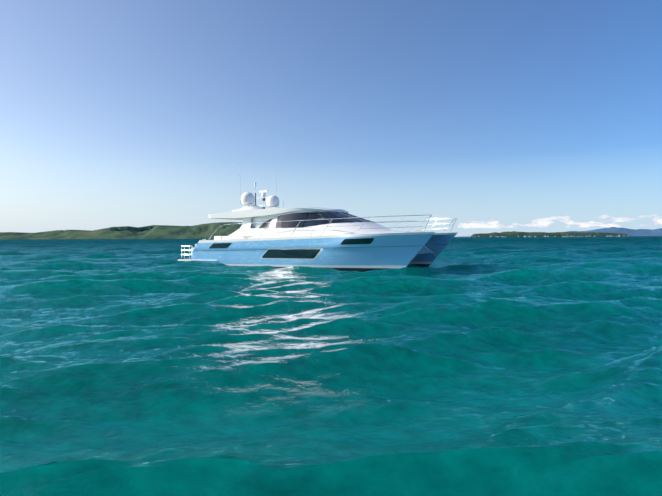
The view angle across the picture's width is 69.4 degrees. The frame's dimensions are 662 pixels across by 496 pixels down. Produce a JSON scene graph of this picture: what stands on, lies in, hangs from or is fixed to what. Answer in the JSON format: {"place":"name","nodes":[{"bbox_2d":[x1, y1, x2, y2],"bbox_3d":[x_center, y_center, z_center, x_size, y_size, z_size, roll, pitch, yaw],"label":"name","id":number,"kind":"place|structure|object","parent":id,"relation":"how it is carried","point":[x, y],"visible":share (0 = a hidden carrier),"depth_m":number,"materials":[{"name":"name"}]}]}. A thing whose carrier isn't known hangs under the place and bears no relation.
{"place":"outdoors","nodes":[
{"label":"outdoors","id":0,"kind":"place"},
{"bbox_2d":[0,222,242,239],"bbox_3d":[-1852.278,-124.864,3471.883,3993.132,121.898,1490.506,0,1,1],"label":"island","id":1,"kind":"structure","parent":0,"point":[203,231],"depth_m":2807.36,"materials":[{"name":"green plant"}]},
{"bbox_2d":[0,236,661,495],"bbox_3d":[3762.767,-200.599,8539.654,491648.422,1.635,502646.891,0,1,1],"label":"sea","id":2,"kind":"structure","parent":0,"point":[504,366],"depth_m":7.59,"materials":[{"name":"liquid"}]},
{"bbox_2d":[178,181,457,271],"bbox_3d":[-1.058,-2.021,34.018,20.180,8.450,7.264,0,1,30],"label":"yacht","id":3,"kind":"object","parent":2,"relation":"on","point":[283,237],"visible":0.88,"depth_m":31.38,"materials":[{"name":"blue"}]},
{"bbox_2d":[490,235,628,236],"bbox_3d":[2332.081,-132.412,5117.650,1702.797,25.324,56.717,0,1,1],"label":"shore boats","id":4,"kind":"object","parent":2,"relation":"on","point":[562,236],"visible":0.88,"depth_m":5105.34,"materials":[{"name":"white"}]},
{"bbox_2d":[0,0,661,236],"label":"sky","id":5,"kind":"structure","parent":0,"point":[491,116],"materials":[{"name":"blue"}]},
{"bbox_2d":[470,231,629,236],"bbox_3d":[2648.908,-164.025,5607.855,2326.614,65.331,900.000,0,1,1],"label":"island","id":6,"kind":"structure","parent":0,"point":[543,234],"depth_m":5187.28,"materials":[{"name":"green plant"}]},
{"bbox_2d":[567,227,661,235],"bbox_3d":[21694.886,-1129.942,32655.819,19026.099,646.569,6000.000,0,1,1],"label":"mountains","id":7,"kind":"structure","parent":0,"point":[644,232],"depth_m":31042.32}
]}

